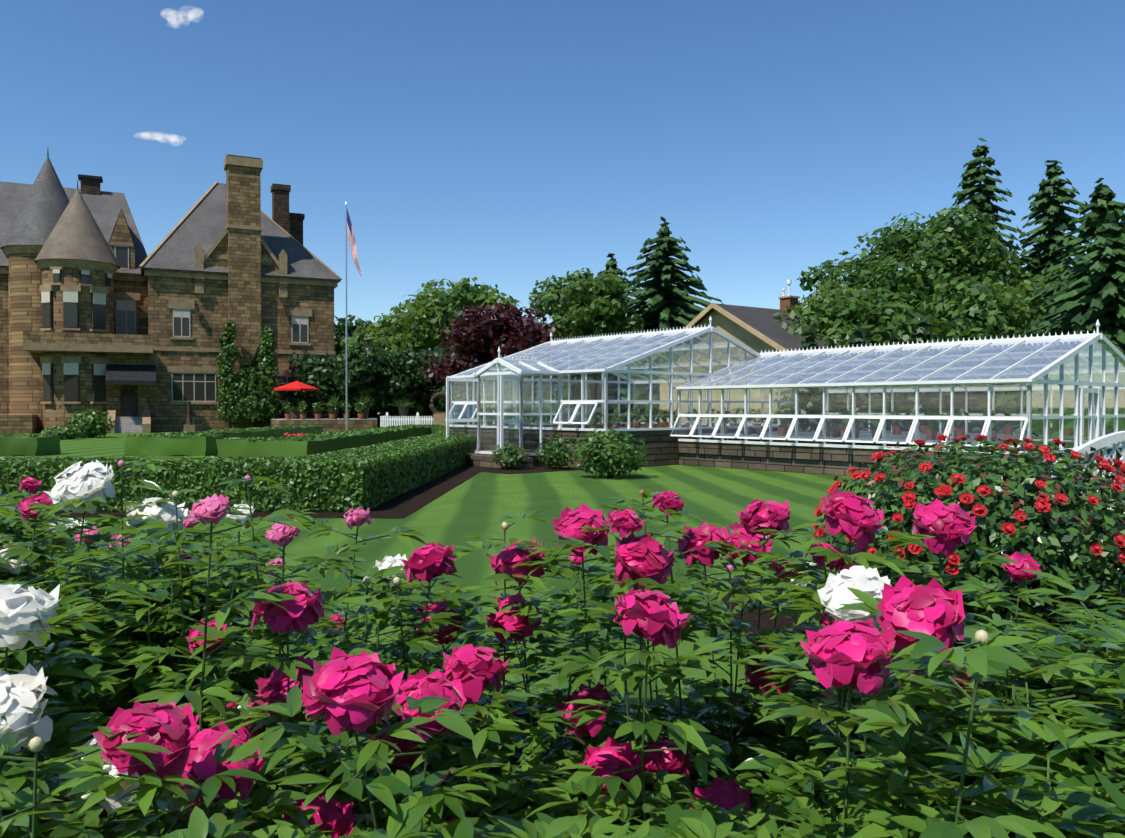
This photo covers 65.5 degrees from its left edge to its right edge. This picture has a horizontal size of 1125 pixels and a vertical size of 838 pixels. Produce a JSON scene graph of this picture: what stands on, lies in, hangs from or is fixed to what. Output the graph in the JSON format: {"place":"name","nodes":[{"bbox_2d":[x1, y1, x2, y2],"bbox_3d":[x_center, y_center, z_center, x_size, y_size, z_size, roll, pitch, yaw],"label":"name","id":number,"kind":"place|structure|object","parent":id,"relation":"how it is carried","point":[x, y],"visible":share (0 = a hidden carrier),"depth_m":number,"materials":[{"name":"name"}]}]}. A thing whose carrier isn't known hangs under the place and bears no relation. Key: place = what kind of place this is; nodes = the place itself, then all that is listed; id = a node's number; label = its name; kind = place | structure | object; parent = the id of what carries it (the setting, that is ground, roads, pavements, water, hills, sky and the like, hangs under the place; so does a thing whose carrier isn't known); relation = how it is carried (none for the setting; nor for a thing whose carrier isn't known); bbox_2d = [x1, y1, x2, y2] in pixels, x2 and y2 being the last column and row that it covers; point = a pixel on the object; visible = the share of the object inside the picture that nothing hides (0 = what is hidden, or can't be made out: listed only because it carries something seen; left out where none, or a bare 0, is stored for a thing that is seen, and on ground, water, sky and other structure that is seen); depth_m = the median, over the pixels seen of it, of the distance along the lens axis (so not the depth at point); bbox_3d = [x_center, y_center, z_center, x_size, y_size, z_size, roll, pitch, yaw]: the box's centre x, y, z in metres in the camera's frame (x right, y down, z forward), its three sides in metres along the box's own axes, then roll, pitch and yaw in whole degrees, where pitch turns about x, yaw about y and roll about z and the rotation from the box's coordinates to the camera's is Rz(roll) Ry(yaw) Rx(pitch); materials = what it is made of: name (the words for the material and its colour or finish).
{"place":"outdoors","nodes":[
{"label":"outdoors","id":0,"kind":"place"},
{"bbox_2d":[140,132,180,142],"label":"cloud","id":1,"kind":"structure","parent":0,"point":[159,137],"depth_m":2518.64,"materials":[{"name":"white"}]},
{"bbox_2d":[164,8,201,25],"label":"cloud","id":2,"kind":"structure","parent":0,"point":[189,15],"depth_m":2518.38,"materials":[{"name":"white"}]},
{"bbox_2d":[0,431,1124,697],"bbox_3d":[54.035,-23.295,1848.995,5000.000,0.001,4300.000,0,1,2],"label":"lawn","id":3,"kind":"structure","parent":0,"point":[482,503],"depth_m":11.81,"materials":[{"name":"green plant"}]},
{"bbox_2d":[41,425,82,439],"bbox_3d":[-24.302,0.661,42.417,1.826,0.757,1.907,0,1,2],"label":"shrub","id":4,"kind":"object","parent":3,"relation":"on","point":[67,432],"visible":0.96,"depth_m":42.07,"materials":[{"name":"green plant"}]},
{"bbox_2d":[65,408,114,437],"bbox_3d":[-24.079,0.225,44.617,2.244,1.559,2.308,0,1,2],"label":"shrub","id":5,"kind":"object","parent":3,"relation":"on","point":[90,424],"visible":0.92,"depth_m":44.26,"materials":[{"name":"green plant"}]},
{"bbox_2d":[0,150,432,433],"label":"mansion","id":6,"kind":"structure","parent":3,"relation":"on","point":[100,309],"depth_m":56.05,"materials":[{"name":"stone"}]},
{"bbox_2d":[214,320,241,428],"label":"climbing vines","id":7,"kind":"object","parent":3,"relation":"on","point":[226,367],"visible":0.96,"depth_m":56.23,"materials":[{"name":"green plant"}]},
{"bbox_2d":[0,424,476,511],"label":"boxwood hedges","id":8,"kind":"object","parent":3,"relation":"on","point":[316,468],"visible":0.81,"depth_m":13.91,"materials":[{"name":"green plant"}]},
{"bbox_2d":[222,366,275,427],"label":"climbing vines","id":9,"kind":"object","parent":3,"relation":"on","point":[248,391],"visible":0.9,"depth_m":56.55,"materials":[{"name":"green plant"}]},
{"bbox_2d":[255,326,283,425],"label":"climbing vines","id":10,"kind":"object","parent":3,"relation":"on","point":[267,372],"visible":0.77,"depth_m":57.23,"materials":[{"name":"green plant"}]},
{"bbox_2d":[278,350,356,418],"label":"dark tree","id":11,"kind":"object","parent":3,"relation":"on","point":[318,372],"visible":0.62,"depth_m":58.80,"materials":[{"name":"green plant"}]},
{"bbox_2d":[345,202,360,429],"bbox_3d":[-10.848,-5.123,45.203,0.946,12.140,0.304,0,1,2],"label":"flagpole with flag","id":12,"kind":"object","parent":3,"relation":"on","point":[349,232],"visible":0.92,"depth_m":45.15,"materials":[{"name":"silver metal"}]},
{"bbox_2d":[334,314,380,354],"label":"tree","id":13,"kind":"object","parent":3,"relation":"on","point":[339,331],"visible":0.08,"depth_m":85.56,"materials":[{"name":"green plant"}]},
{"bbox_2d":[274,391,450,437],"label":"potted plants","id":14,"kind":"object","parent":3,"relation":"on","point":[364,408],"visible":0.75,"depth_m":55.25,"materials":[{"name":"green plant"}]},
{"bbox_2d":[324,341,413,417],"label":"dark tree","id":15,"kind":"object","parent":3,"relation":"on","point":[365,369],"visible":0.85,"depth_m":58.94,"materials":[{"name":"green plant"}]},
{"bbox_2d":[339,305,436,364],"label":"tree","id":16,"kind":"object","parent":3,"relation":"on","point":[381,334],"visible":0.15,"depth_m":76.89,"materials":[{"name":"green plant"}]},
{"bbox_2d":[368,347,446,415],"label":"dark tree","id":17,"kind":"object","parent":3,"relation":"on","point":[407,368],"visible":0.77,"depth_m":59.48,"materials":[{"name":"green plant"}]},
{"bbox_2d":[377,412,457,427],"bbox_3d":[-7.535,0.259,49.221,3.654,1.270,10.440,-1,1,-38],"label":"picket fence","id":18,"kind":"object","parent":3,"relation":"on","point":[384,421],"visible":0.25,"depth_m":50.19,"materials":[{"name":"white paint"}]},
{"bbox_2d":[388,276,521,354],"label":"tree","id":19,"kind":"object","parent":3,"relation":"on","point":[426,316],"visible":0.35,"depth_m":71.26,"materials":[{"name":"green plant"}]},
{"bbox_2d":[419,344,504,423],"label":"dark tree","id":20,"kind":"object","parent":3,"relation":"on","point":[440,400],"visible":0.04,"depth_m":60.46,"materials":[{"name":"green plant"}]},
{"bbox_2d":[420,300,572,411],"bbox_3d":[-3.323,-2.796,48.178,8.047,7.410,6.482,0,1,24],"label":"purple tree","id":21,"kind":"object","parent":3,"relation":"on","point":[486,336],"visible":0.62,"depth_m":46.80,"materials":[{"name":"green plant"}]},
{"bbox_2d":[0,455,1124,837],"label":"peony","id":22,"kind":"object","parent":3,"relation":"on","point":[1034,747],"depth_m":2.49,"materials":[{"name":"green plant"}]},
{"bbox_2d":[528,268,599,421],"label":"tree","id":23,"kind":"object","parent":3,"relation":"on","point":[546,301],"visible":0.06,"depth_m":56.97,"materials":[{"name":"green plant"}]},
{"bbox_2d":[47,465,1124,797],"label":"mulch beds","id":24,"kind":"object","parent":3,"relation":"on","point":[407,503],"visible":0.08,"depth_m":12.76,"materials":[{"name":"brown soil"}]},
{"bbox_2d":[431,426,464,434],"bbox_3d":[-3.326,0.713,25.809,1.233,0.998,1.174,0,1,2],"label":"shrub","id":25,"kind":"object","parent":24,"relation":"on","point":[440,431],"visible":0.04,"depth_m":25.76,"materials":[{"name":"green plant"}]},
{"bbox_2d":[491,443,529,468],"bbox_3d":[-1.310,0.939,21.860,0.974,0.662,1.011,0,1,2],"label":"shrub","id":26,"kind":"object","parent":24,"relation":"on","point":[511,453],"visible":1,"depth_m":21.64,"materials":[{"name":"green plant"}]},
{"bbox_2d":[536,433,576,468],"bbox_3d":[-0.116,0.805,21.996,1.123,0.920,1.109,0,1,2],"label":"shrub","id":27,"kind":"object","parent":24,"relation":"on","point":[556,451],"visible":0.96,"depth_m":21.81,"materials":[{"name":"green plant"}]},
{"bbox_2d":[811,432,1124,632],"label":"rose bush","id":28,"kind":"object","parent":24,"relation":"on","point":[1061,536],"depth_m":5.37,"materials":[{"name":"green plant"}]},
{"bbox_2d":[535,253,645,422],"bbox_3d":[3.452,-4.428,56.086,11.010,12.445,10.893,0,1,2],"label":"spruce","id":29,"kind":"object","parent":3,"relation":"on","point":[611,265],"depth_m":54.81,"materials":[{"name":"green plant"}]},
{"bbox_2d":[553,273,644,422],"bbox_3d":[1.868,-3.585,48.919,4.637,8.966,5.268,0,1,31],"label":"tree","id":30,"kind":"object","parent":3,"relation":"on","point":[586,311],"visible":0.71,"depth_m":48.06,"materials":[{"name":"green plant"}]},
{"bbox_2d":[568,428,649,477],"bbox_3d":[1.022,0.750,19.317,1.791,1.116,1.614,0,1,2],"label":"lawn shrub","id":31,"kind":"object","parent":3,"relation":"on","point":[608,454],"visible":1,"depth_m":19.03,"materials":[{"name":"green plant"}]},
{"bbox_2d":[564,216,722,421],"bbox_3d":[6.073,-4.955,52.058,13.922,14.001,13.502,0,1,2],"label":"spruce","id":32,"kind":"object","parent":3,"relation":"on","point":[667,305],"visible":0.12,"depth_m":50.82,"materials":[{"name":"green plant"}]},
{"bbox_2d":[336,377,1026,430],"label":"understory hedge row","id":33,"kind":"object","parent":3,"relation":"on","point":[425,411],"depth_m":64.56,"materials":[{"name":"green plant"}]},
{"bbox_2d":[660,279,882,430],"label":"house","id":34,"kind":"structure","parent":3,"relation":"on","point":[757,329],"depth_m":38.30,"materials":[{"name":"beige paint"}]},
{"bbox_2d":[446,316,1124,479],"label":"greenhouse","id":35,"kind":"object","parent":3,"relation":"on","point":[710,358],"visible":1,"depth_m":22.48,"materials":[{"name":"metal"},{"name":"white-painted metal"},{"name":"glass"}]},
{"bbox_2d":[774,324,843,431],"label":"arborvitae","id":36,"kind":"object","parent":3,"relation":"on","point":[810,342],"visible":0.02,"depth_m":32.84,"materials":[{"name":"green plant"}]},
{"bbox_2d":[797,260,847,306],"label":"tree","id":37,"kind":"object","parent":3,"relation":"on","point":[818,274],"visible":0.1,"depth_m":49.23,"materials":[{"name":"green plant"}]},
{"bbox_2d":[772,280,904,400],"bbox_3d":[12.923,-2.814,41.377,9.155,7.690,9.547,0,1,2],"label":"tree","id":38,"kind":"object","parent":3,"relation":"on","point":[825,318],"visible":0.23,"depth_m":38.89,"materials":[{"name":"green plant"}]},
{"bbox_2d":[829,326,890,430],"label":"arborvitae","id":39,"kind":"object","parent":3,"relation":"on","point":[858,336],"visible":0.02,"depth_m":33.65,"materials":[{"name":"green plant"}]},
{"bbox_2d":[887,311,955,431],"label":"arborvitae","id":40,"kind":"object","parent":3,"relation":"on","point":[923,332],"visible":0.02,"depth_m":32.82,"materials":[{"name":"green plant"}]},
{"bbox_2d":[820,202,1039,312],"bbox_3d":[19.940,-5.259,47.099,12.344,12.426,11.191,0,1,2],"label":"tree","id":41,"kind":"object","parent":3,"relation":"on","point":[933,251],"visible":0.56,"depth_m":44.45,"materials":[{"name":"green plant"}]},
{"bbox_2d":[842,273,1060,430],"bbox_3d":[17.005,-2.682,39.245,10.675,7.458,9.518,0,1,2],"label":"tree","id":42,"kind":"object","parent":3,"relation":"on","point":[973,305],"visible":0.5,"depth_m":37.32,"materials":[{"name":"green plant"}]},
{"bbox_2d":[934,328,1006,432],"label":"arborvitae","id":43,"kind":"object","parent":3,"relation":"on","point":[973,428],"depth_m":33.34,"materials":[{"name":"green plant"}]},
{"bbox_2d":[947,138,1021,286],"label":"conifer","id":44,"kind":"object","parent":3,"relation":"on","point":[983,197],"visible":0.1,"depth_m":48.87,"materials":[{"name":"green plant"}]},
{"bbox_2d":[996,319,1057,433],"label":"arborvitae","id":45,"kind":"object","parent":3,"relation":"on","point":[1027,326],"depth_m":32.81,"materials":[{"name":"green plant"}]},
{"bbox_2d":[982,266,1073,402],"bbox_3d":[22.979,-2.930,40.412,10.678,7.971,9.963,0,1,2],"label":"tree","id":46,"kind":"object","parent":3,"relation":"on","point":[1026,289],"visible":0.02,"depth_m":38.52,"materials":[{"name":"green plant"}]},
{"bbox_2d":[1007,160,1089,288],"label":"conifer","id":47,"kind":"object","parent":3,"relation":"on","point":[1055,223],"visible":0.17,"depth_m":45.83,"materials":[{"name":"green plant"}]},
{"bbox_2d":[995,210,1124,439],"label":"conifer","id":48,"kind":"object","parent":3,"relation":"on","point":[1103,299],"visible":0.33,"depth_m":29.13,"materials":[{"name":"green plant"}]},
{"bbox_2d":[1013,178,1124,407],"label":"conifer","id":49,"kind":"object","parent":3,"relation":"on","point":[1101,204],"visible":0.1,"depth_m":35.24,"materials":[{"name":"green plant"}]},
{"bbox_2d":[1051,431,1124,512],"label":"arched bridge","id":50,"kind":"structure","parent":3,"relation":"on","point":[1102,442],"depth_m":8.88,"materials":[{"name":"white paint"}]},
{"bbox_2d":[0,0,1124,332],"label":"sky","id":51,"kind":"structure","parent":0,"point":[511,145],"materials":[{"name":"blue"}]}
]}

